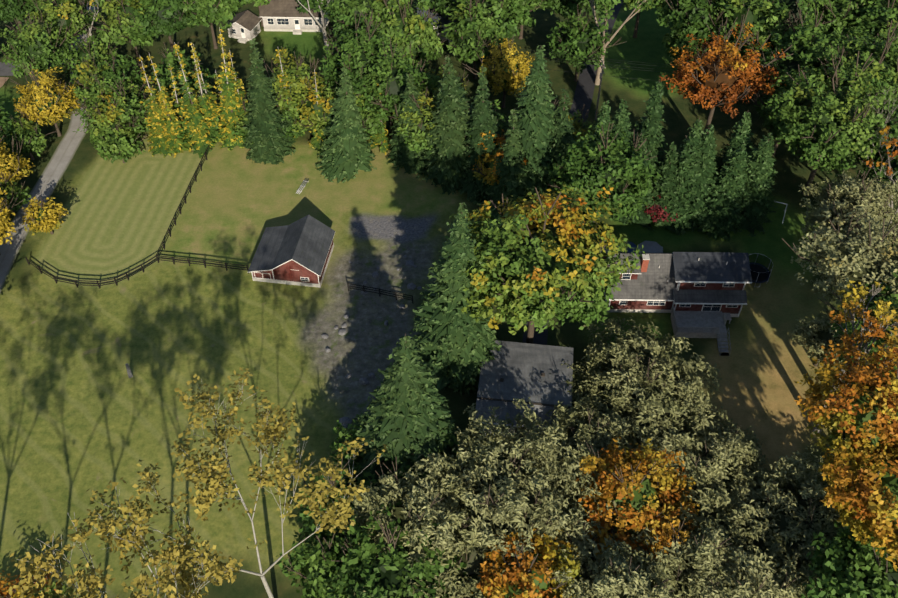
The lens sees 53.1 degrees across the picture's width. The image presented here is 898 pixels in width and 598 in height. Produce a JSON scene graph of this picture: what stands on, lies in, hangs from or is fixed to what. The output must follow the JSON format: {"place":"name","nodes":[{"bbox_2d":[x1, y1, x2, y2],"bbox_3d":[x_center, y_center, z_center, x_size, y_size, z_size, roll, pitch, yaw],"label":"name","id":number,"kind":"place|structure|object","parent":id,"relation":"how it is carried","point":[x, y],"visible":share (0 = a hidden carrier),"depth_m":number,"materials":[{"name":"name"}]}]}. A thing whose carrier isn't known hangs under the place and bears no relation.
{"place":"outdoors","nodes":[
{"label":"outdoors","id":0,"kind":"place"},
{"bbox_2d":[0,0,97,293],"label":"road","id":1,"kind":"structure","parent":0,"point":[49,179],"depth_m":132.21,"materials":[{"name":"grey asphalt"}]},
{"bbox_2d":[248,214,334,287],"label":"barn","id":2,"kind":"structure","parent":0,"point":[298,252],"depth_m":117.04,"materials":[{"name":"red paint"}]},
{"bbox_2d":[0,0,897,597],"bbox_3d":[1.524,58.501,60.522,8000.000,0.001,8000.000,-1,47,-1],"label":"ground","id":3,"kind":"structure","parent":0,"point":[82,414],"depth_m":113.92,"materials":[{"name":"green plant"}]},
{"bbox_2d":[0,134,34,193],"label":"deciduous tree","id":4,"kind":"object","parent":3,"relation":"on","point":[10,167],"visible":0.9,"depth_m":124.16,"materials":[{"name":"yellow plant"}]},
{"bbox_2d":[5,112,56,159],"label":"deciduous tree","id":5,"kind":"object","parent":3,"relation":"on","point":[33,140],"visible":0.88,"depth_m":131.58,"materials":[{"name":"green plant"}]},
{"bbox_2d":[0,13,72,84],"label":"deciduous tree","id":6,"kind":"object","parent":3,"relation":"on","point":[34,47],"visible":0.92,"depth_m":141.72,"materials":[{"name":"green plant"}]},
{"bbox_2d":[19,196,68,235],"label":"deciduous tree","id":7,"kind":"object","parent":3,"relation":"on","point":[47,219],"visible":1,"depth_m":120.89,"materials":[{"name":"yellow plant"}]},
{"bbox_2d":[11,63,80,136],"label":"deciduous tree","id":8,"kind":"object","parent":3,"relation":"on","point":[48,101],"visible":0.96,"depth_m":133.75,"materials":[{"name":"yellow plant"}]},
{"bbox_2d":[25,0,100,57],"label":"deciduous tree","id":9,"kind":"object","parent":3,"relation":"on","point":[75,22],"visible":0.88,"depth_m":147.99,"materials":[{"name":"green plant"}]},
{"bbox_2d":[61,33,120,80],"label":"deciduous tree","id":10,"kind":"object","parent":3,"relation":"on","point":[82,53],"visible":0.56,"depth_m":144.22,"materials":[{"name":"green plant"}]},
{"bbox_2d":[7,512,181,597],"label":"bare tree","id":11,"kind":"object","parent":3,"relation":"on","point":[73,538],"visible":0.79,"depth_m":63.73,"materials":[{"name":"yellow plant"}]},
{"bbox_2d":[69,74,129,128],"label":"deciduous tree","id":12,"kind":"object","parent":3,"relation":"on","point":[92,95],"visible":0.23,"depth_m":134.55,"materials":[{"name":"green plant"}]},
{"bbox_2d":[73,92,144,155],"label":"deciduous tree","id":13,"kind":"object","parent":3,"relation":"on","point":[107,118],"visible":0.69,"depth_m":131.76,"materials":[{"name":"green plant"}]},
{"bbox_2d":[75,52,149,103],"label":"deciduous tree","id":14,"kind":"object","parent":3,"relation":"on","point":[116,74],"visible":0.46,"depth_m":137.49,"materials":[{"name":"green plant"}]},
{"bbox_2d":[90,122,146,163],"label":"bush","id":15,"kind":"object","parent":3,"relation":"on","point":[121,145],"visible":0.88,"depth_m":131.34,"materials":[{"name":"green plant"}]},
{"bbox_2d":[83,0,158,66],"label":"deciduous tree","id":16,"kind":"object","parent":3,"relation":"on","point":[118,23],"visible":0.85,"depth_m":144.95,"materials":[{"name":"green plant"}]},
{"bbox_2d":[92,77,150,136],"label":"deciduous tree","id":17,"kind":"object","parent":3,"relation":"on","point":[127,104],"visible":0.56,"depth_m":133.73,"materials":[{"name":"green plant"}]},
{"bbox_2d":[8,477,243,597],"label":"bare tree","id":18,"kind":"object","parent":3,"relation":"on","point":[215,568],"visible":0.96,"depth_m":65.05,"materials":[{"name":"yellow plant"}]},
{"bbox_2d":[136,57,176,157],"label":"conifer tree","id":19,"kind":"object","parent":3,"relation":"on","point":[158,139],"visible":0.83,"depth_m":132.79,"materials":[{"name":"yellow plant"}]},
{"bbox_2d":[118,0,202,56],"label":"deciduous tree","id":20,"kind":"object","parent":3,"relation":"on","point":[168,18],"visible":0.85,"depth_m":145.08,"materials":[{"name":"green plant"}]},
{"bbox_2d":[147,54,191,152],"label":"conifer tree","id":21,"kind":"object","parent":3,"relation":"on","point":[173,128],"visible":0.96,"depth_m":132.44,"materials":[{"name":"yellow plant"}]},
{"bbox_2d":[147,39,216,107],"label":"deciduous tree","id":22,"kind":"object","parent":3,"relation":"on","point":[172,60],"visible":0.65,"depth_m":137.70,"materials":[{"name":"green plant"}]},
{"bbox_2d":[173,42,216,157],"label":"conifer tree","id":23,"kind":"object","parent":3,"relation":"on","point":[201,140],"visible":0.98,"depth_m":132.34,"materials":[{"name":"yellow plant"}]},
{"bbox_2d":[188,42,222,146],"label":"conifer tree","id":24,"kind":"object","parent":3,"relation":"on","point":[205,106],"visible":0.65,"depth_m":133.06,"materials":[{"name":"yellow plant"}]},
{"bbox_2d":[182,0,243,48],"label":"deciduous tree","id":25,"kind":"object","parent":3,"relation":"on","point":[210,12],"visible":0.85,"depth_m":148.52,"materials":[{"name":"green plant"}]},
{"bbox_2d":[217,27,245,150],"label":"conifer tree","id":26,"kind":"object","parent":3,"relation":"on","point":[230,104],"visible":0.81,"depth_m":132.31,"materials":[{"name":"yellow plant"}]},
{"bbox_2d":[88,367,388,597],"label":"bare tree","id":27,"kind":"object","parent":3,"relation":"on","point":[205,498],"visible":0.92,"depth_m":71.46,"materials":[{"name":"yellow plant"}]},
{"bbox_2d":[228,10,261,42],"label":"neighbour shed","id":28,"kind":"structure","parent":3,"relation":"on","point":[245,27],"depth_m":158.04,"materials":[{"name":"white"}]},
{"bbox_2d":[242,38,295,164],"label":"conifer tree","id":29,"kind":"object","parent":3,"relation":"on","point":[270,144],"visible":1,"depth_m":130.84,"materials":[{"name":"green plant"}]},
{"bbox_2d":[259,0,327,34],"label":"neighbour house","id":30,"kind":"structure","parent":3,"relation":"on","point":[281,15],"depth_m":159.11,"materials":[{"name":"white"}]},
{"bbox_2d":[263,46,327,116],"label":"deciduous tree","id":31,"kind":"object","parent":3,"relation":"on","point":[296,78],"visible":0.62,"depth_m":133.15,"materials":[{"name":"green plant"}]},
{"bbox_2d":[290,70,338,132],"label":"deciduous tree","id":32,"kind":"object","parent":3,"relation":"on","point":[309,120],"visible":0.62,"depth_m":132.50,"materials":[{"name":"green plant"}]},
{"bbox_2d":[276,519,360,597],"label":"deciduous tree","id":33,"kind":"object","parent":3,"relation":"on","point":[317,574],"visible":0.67,"depth_m":82.42,"materials":[{"name":"green plant"}]},
{"bbox_2d":[292,452,378,540],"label":"deciduous tree","id":34,"kind":"object","parent":3,"relation":"on","point":[306,518],"visible":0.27,"depth_m":87.27,"materials":[{"name":"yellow plant"}]},
{"bbox_2d":[315,67,376,183],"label":"conifer tree","id":35,"kind":"object","parent":3,"relation":"on","point":[346,153],"visible":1,"depth_m":130.05,"materials":[{"name":"green plant"}]},
{"bbox_2d":[326,413,368,469],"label":"deciduous tree","id":36,"kind":"object","parent":3,"relation":"on","point":[340,432],"visible":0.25,"depth_m":93.69,"materials":[{"name":"green plant"}]},
{"bbox_2d":[319,11,404,97],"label":"deciduous tree","id":37,"kind":"object","parent":3,"relation":"on","point":[356,54],"visible":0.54,"depth_m":131.92,"materials":[{"name":"green plant"}]},
{"bbox_2d":[314,0,411,41],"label":"deciduous tree","id":38,"kind":"object","parent":3,"relation":"on","point":[346,11],"visible":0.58,"depth_m":141.91,"materials":[{"name":"green plant"}]},
{"bbox_2d":[336,38,439,138],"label":"deciduous tree","id":39,"kind":"object","parent":3,"relation":"on","point":[392,86],"visible":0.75,"depth_m":129.78,"materials":[{"name":"green plant"}]},
{"bbox_2d":[321,501,474,597],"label":"deciduous tree","id":40,"kind":"object","parent":3,"relation":"on","point":[390,573],"visible":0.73,"depth_m":78.88,"materials":[{"name":"green plant"}]},
{"bbox_2d":[358,0,438,68],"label":"deciduous tree","id":41,"kind":"object","parent":3,"relation":"on","point":[391,21],"visible":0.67,"depth_m":140.43,"materials":[{"name":"green plant"}]},
{"bbox_2d":[343,333,460,516],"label":"conifer tree","id":42,"kind":"object","parent":3,"relation":"on","point":[408,414],"visible":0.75,"depth_m":87.09,"materials":[{"name":"green plant"}]},
{"bbox_2d":[386,74,427,179],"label":"conifer tree","id":43,"kind":"object","parent":3,"relation":"on","point":[401,154],"visible":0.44,"depth_m":131.24,"materials":[{"name":"green plant"}]},
{"bbox_2d":[322,456,495,597],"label":"deciduous tree","id":44,"kind":"object","parent":3,"relation":"on","point":[413,500],"visible":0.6,"depth_m":81.14,"materials":[{"name":"green plant"}]},
{"bbox_2d":[377,1,445,85],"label":"deciduous tree","id":45,"kind":"object","parent":3,"relation":"on","point":[422,52],"visible":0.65,"depth_m":140.62,"materials":[{"name":"green plant"}]},
{"bbox_2d":[390,88,439,152],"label":"deciduous tree","id":46,"kind":"object","parent":3,"relation":"on","point":[420,130],"visible":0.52,"depth_m":128.15,"materials":[{"name":"green plant"}]},
{"bbox_2d":[417,56,475,194],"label":"conifer tree","id":47,"kind":"object","parent":3,"relation":"on","point":[446,158],"visible":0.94,"depth_m":125.58,"materials":[{"name":"green plant"}]},
{"bbox_2d":[399,202,501,395],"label":"conifer tree","id":48,"kind":"object","parent":3,"relation":"on","point":[454,344],"visible":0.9,"depth_m":100.14,"materials":[{"name":"green plant"}]},
{"bbox_2d":[441,0,511,78],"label":"deciduous tree","id":49,"kind":"object","parent":3,"relation":"on","point":[473,30],"visible":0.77,"depth_m":142.12,"materials":[{"name":"green plant"}]},
{"bbox_2d":[454,65,501,204],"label":"conifer tree","id":50,"kind":"object","parent":3,"relation":"on","point":[483,119],"visible":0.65,"depth_m":124.33,"materials":[{"name":"green plant"}]},
{"bbox_2d":[365,397,616,597],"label":"deciduous tree","id":51,"kind":"object","parent":3,"relation":"on","point":[503,497],"visible":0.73,"depth_m":83.42,"materials":[{"name":"green plant"}]},
{"bbox_2d":[450,0,540,62],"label":"deciduous tree","id":52,"kind":"object","parent":3,"relation":"on","point":[510,15],"visible":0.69,"depth_m":142.77,"materials":[{"name":"green plant"}]},
{"bbox_2d":[466,129,526,184],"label":"deciduous tree","id":53,"kind":"object","parent":3,"relation":"on","point":[493,167],"visible":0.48,"depth_m":124.79,"materials":[{"name":"orange plant"}]},
{"bbox_2d":[478,109,529,218],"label":"conifer tree","id":54,"kind":"object","parent":3,"relation":"on","point":[512,173],"visible":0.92,"depth_m":122.62,"materials":[{"name":"green plant"}]},
{"bbox_2d":[462,35,545,107],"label":"deciduous tree","id":55,"kind":"object","parent":3,"relation":"on","point":[508,74],"visible":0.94,"depth_m":138.31,"materials":[{"name":"yellow plant"}]},
{"bbox_2d":[474,340,572,438],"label":"garage","id":56,"kind":"structure","parent":3,"relation":"on","point":[539,374],"depth_m":101.74,"materials":[{"name":"grey wood"}]},
{"bbox_2d":[489,45,562,211],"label":"conifer tree","id":57,"kind":"object","parent":3,"relation":"on","point":[535,112],"visible":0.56,"depth_m":120.06,"materials":[{"name":"green plant"}]},
{"bbox_2d":[470,527,583,597],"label":"deciduous tree","id":58,"kind":"object","parent":3,"relation":"on","point":[530,575],"visible":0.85,"depth_m":78.61,"materials":[{"name":"orange plant"}]},
{"bbox_2d":[438,185,645,343],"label":"deciduous tree","id":59,"kind":"object","parent":3,"relation":"on","point":[544,259],"visible":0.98,"depth_m":95.49,"materials":[{"name":"green plant"}]},
{"bbox_2d":[544,88,578,207],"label":"conifer tree","id":60,"kind":"object","parent":3,"relation":"on","point":[564,132],"visible":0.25,"depth_m":120.80,"materials":[{"name":"green plant"}]},
{"bbox_2d":[525,389,644,503],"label":"deciduous tree","id":61,"kind":"object","parent":3,"relation":"on","point":[593,434],"visible":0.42,"depth_m":93.67,"materials":[{"name":"green plant"}]},
{"bbox_2d":[546,4,626,81],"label":"deciduous tree","id":62,"kind":"object","parent":3,"relation":"on","point":[577,40],"visible":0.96,"depth_m":142.82,"materials":[{"name":"green plant"}]},
{"bbox_2d":[546,497,629,584],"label":"deciduous tree","id":63,"kind":"object","parent":3,"relation":"on","point":[581,554],"visible":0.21,"depth_m":83.19,"materials":[{"name":"green plant"}]},
{"bbox_2d":[541,122,661,235],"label":"deciduous tree","id":64,"kind":"object","parent":3,"relation":"on","point":[605,167],"visible":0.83,"depth_m":113.80,"materials":[{"name":"green plant"}]},
{"bbox_2d":[554,535,681,597],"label":"deciduous tree","id":65,"kind":"object","parent":3,"relation":"on","point":[618,576],"visible":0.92,"depth_m":78.59,"materials":[{"name":"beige plant"}]},
{"bbox_2d":[585,0,651,84],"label":"bare tree","id":66,"kind":"object","parent":3,"relation":"on","point":[606,6],"visible":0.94,"depth_m":137.99,"materials":[{"name":"beige plant"}]},
{"bbox_2d":[609,136,658,231],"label":"conifer tree","id":67,"kind":"object","parent":3,"relation":"on","point":[643,220],"visible":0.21,"depth_m":123.12,"materials":[{"name":"green plant"}]},
{"bbox_2d":[567,437,707,563],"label":"deciduous tree","id":68,"kind":"object","parent":3,"relation":"on","point":[639,499],"visible":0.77,"depth_m":86.00,"materials":[{"name":"orange plant"}]},
{"bbox_2d":[561,315,737,496],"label":"deciduous tree","id":69,"kind":"object","parent":3,"relation":"on","point":[644,390],"visible":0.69,"depth_m":98.58,"materials":[{"name":"green plant"}]},
{"bbox_2d":[631,81,667,177],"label":"conifer tree","id":70,"kind":"object","parent":3,"relation":"on","point":[650,126],"visible":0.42,"depth_m":119.37,"materials":[{"name":"green plant"}]},
{"bbox_2d":[650,142,684,232],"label":"conifer tree","id":71,"kind":"object","parent":3,"relation":"on","point":[664,184],"visible":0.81,"depth_m":121.35,"materials":[{"name":"green plant"}]},
{"bbox_2d":[662,13,712,62],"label":"deciduous tree","id":72,"kind":"object","parent":3,"relation":"on","point":[678,41],"visible":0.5,"depth_m":144.79,"materials":[{"name":"green plant"}]},
{"bbox_2d":[669,118,706,227],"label":"conifer tree","id":73,"kind":"object","parent":3,"relation":"on","point":[690,147],"visible":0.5,"depth_m":118.39,"materials":[{"name":"green plant"}]},
{"bbox_2d":[665,124,718,234],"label":"conifer tree","id":74,"kind":"object","parent":3,"relation":"on","point":[705,168],"visible":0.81,"depth_m":120.22,"materials":[{"name":"green plant"}]},
{"bbox_2d":[652,0,740,61],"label":"deciduous tree","id":75,"kind":"object","parent":3,"relation":"on","point":[694,10],"visible":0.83,"depth_m":143.27,"materials":[{"name":"green plant"}]},
{"bbox_2d":[628,503,771,597],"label":"deciduous tree","id":76,"kind":"object","parent":3,"relation":"on","point":[686,558],"visible":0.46,"depth_m":82.63,"materials":[{"name":"green plant"}]},
{"bbox_2d":[670,305,731,355],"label":"deck","id":77,"kind":"structure","parent":3,"relation":"on","point":[698,324],"depth_m":111.09,"materials":[{"name":"grey wood"}]},
{"bbox_2d":[641,424,773,539],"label":"deciduous tree","id":78,"kind":"object","parent":3,"relation":"on","point":[715,468],"visible":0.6,"depth_m":91.64,"materials":[{"name":"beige plant"}]},
{"bbox_2d":[697,143,751,240],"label":"conifer tree","id":79,"kind":"object","parent":3,"relation":"on","point":[723,217],"visible":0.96,"depth_m":120.30,"materials":[{"name":"green plant"}]},
{"bbox_2d":[659,7,792,133],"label":"deciduous tree","id":80,"kind":"object","parent":3,"relation":"on","point":[727,73],"visible":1,"depth_m":125.53,"materials":[{"name":"orange plant"}]},
{"bbox_2d":[716,111,754,173],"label":"conifer tree","id":81,"kind":"object","parent":3,"relation":"on","point":[742,131],"visible":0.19,"depth_m":120.70,"materials":[{"name":"green plant"}]},
{"bbox_2d":[708,0,796,55],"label":"deciduous tree","id":82,"kind":"object","parent":3,"relation":"on","point":[757,19],"visible":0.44,"depth_m":138.91,"materials":[{"name":"green plant"}]},
{"bbox_2d":[684,532,821,597],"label":"deciduous tree","id":83,"kind":"object","parent":3,"relation":"on","point":[767,582],"visible":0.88,"depth_m":80.48,"materials":[{"name":"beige plant"}]},
{"bbox_2d":[735,133,777,236],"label":"conifer tree","id":84,"kind":"object","parent":3,"relation":"on","point":[757,201],"visible":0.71,"depth_m":120.20,"materials":[{"name":"green plant"}]},
{"bbox_2d":[671,445,860,597],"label":"deciduous tree","id":85,"kind":"object","parent":3,"relation":"on","point":[783,525],"visible":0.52,"depth_m":86.93,"materials":[{"name":"green plant"}]},
{"bbox_2d":[740,17,811,101],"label":"deciduous tree","id":86,"kind":"object","parent":3,"relation":"on","point":[774,44],"visible":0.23,"depth_m":137.35,"materials":[{"name":"green plant"}]},
{"bbox_2d":[756,0,836,43],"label":"deciduous tree","id":87,"kind":"object","parent":3,"relation":"on","point":[804,6],"visible":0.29,"depth_m":139.85,"materials":[{"name":"green plant"}]},
{"bbox_2d":[741,8,864,97],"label":"deciduous tree","id":88,"kind":"object","parent":3,"relation":"on","point":[801,48],"visible":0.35,"depth_m":130.65,"materials":[{"name":"green plant"}]},
{"bbox_2d":[790,308,844,366],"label":"deciduous tree","id":89,"kind":"object","parent":3,"relation":"on","point":[819,328],"visible":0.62,"depth_m":103.73,"materials":[{"name":"green plant"}]},
{"bbox_2d":[761,49,897,195],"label":"deciduous tree","id":90,"kind":"object","parent":3,"relation":"on","point":[837,119],"visible":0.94,"depth_m":117.39,"materials":[{"name":"green plant"}]},
{"bbox_2d":[782,204,897,315],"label":"deciduous tree","id":91,"kind":"object","parent":3,"relation":"on","point":[869,258],"visible":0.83,"depth_m":99.94,"materials":[{"name":"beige plant"}]},
{"bbox_2d":[793,340,897,491],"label":"deciduous tree","id":92,"kind":"object","parent":3,"relation":"on","point":[866,394],"visible":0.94,"depth_m":79.92,"materials":[{"name":"orange plant"}]},
{"bbox_2d":[798,167,897,264],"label":"deciduous tree","id":93,"kind":"object","parent":3,"relation":"on","point":[856,193],"visible":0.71,"depth_m":111.24,"materials":[{"name":"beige plant"}]},
{"bbox_2d":[800,510,897,597],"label":"deciduous tree","id":94,"kind":"object","parent":3,"relation":"on","point":[868,571],"visible":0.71,"depth_m":77.76,"materials":[{"name":"green plant"}]},
{"bbox_2d":[802,20,897,124],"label":"deciduous tree","id":95,"kind":"object","parent":3,"relation":"on","point":[880,63],"visible":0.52,"depth_m":124.06,"materials":[{"name":"green plant"}]},
{"bbox_2d":[812,300,897,432],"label":"tree","id":96,"kind":"object","parent":3,"relation":"on","point":[849,342],"visible":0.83,"depth_m":89.66,"materials":[{"name":"yellow plant"}]},
{"bbox_2d":[816,0,895,44],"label":"deciduous tree","id":97,"kind":"object","parent":3,"relation":"on","point":[844,7],"visible":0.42,"depth_m":140.22,"materials":[{"name":"green plant"}]},
{"bbox_2d":[817,270,897,380],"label":"deciduous tree","id":98,"kind":"object","parent":3,"relation":"on","point":[888,298],"visible":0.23,"depth_m":95.35,"materials":[{"name":"orange plant"}]},
{"bbox_2d":[819,429,897,570],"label":"deciduous tree","id":99,"kind":"object","parent":3,"relation":"on","point":[868,506],"visible":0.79,"depth_m":76.34,"materials":[{"name":"orange plant"}]},
{"bbox_2d":[820,280,897,406],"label":"tree","id":100,"kind":"object","parent":3,"relation":"on","point":[856,297],"visible":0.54,"depth_m":91.76,"materials":[{"name":"yellow plant"}]},
{"bbox_2d":[831,306,897,456],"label":"deciduous tree","id":101,"kind":"object","parent":3,"relation":"on","point":[892,341],"visible":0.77,"depth_m":86.64,"materials":[{"name":"plant"}]},
{"bbox_2d":[834,0,897,60],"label":"deciduous tree","id":102,"kind":"object","parent":3,"relation":"on","point":[879,16],"visible":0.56,"depth_m":136.99,"materials":[{"name":"green plant"}]},
{"bbox_2d":[850,107,897,216],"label":"deciduous tree","id":103,"kind":"object","parent":3,"relation":"on","point":[893,164],"visible":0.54,"depth_m":116.89,"materials":[{"name":"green plant"}]},
{"bbox_2d":[522,0,622,344],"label":"driveway","id":104,"kind":"structure","parent":0,"point":[584,91],"depth_m":147.43,"materials":[{"name":"grey asphalt"}]},
{"bbox_2d":[603,252,751,316],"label":"house","id":105,"kind":"structure","parent":0,"point":[683,281],"depth_m":111.56,"materials":[{"name":"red paint"}]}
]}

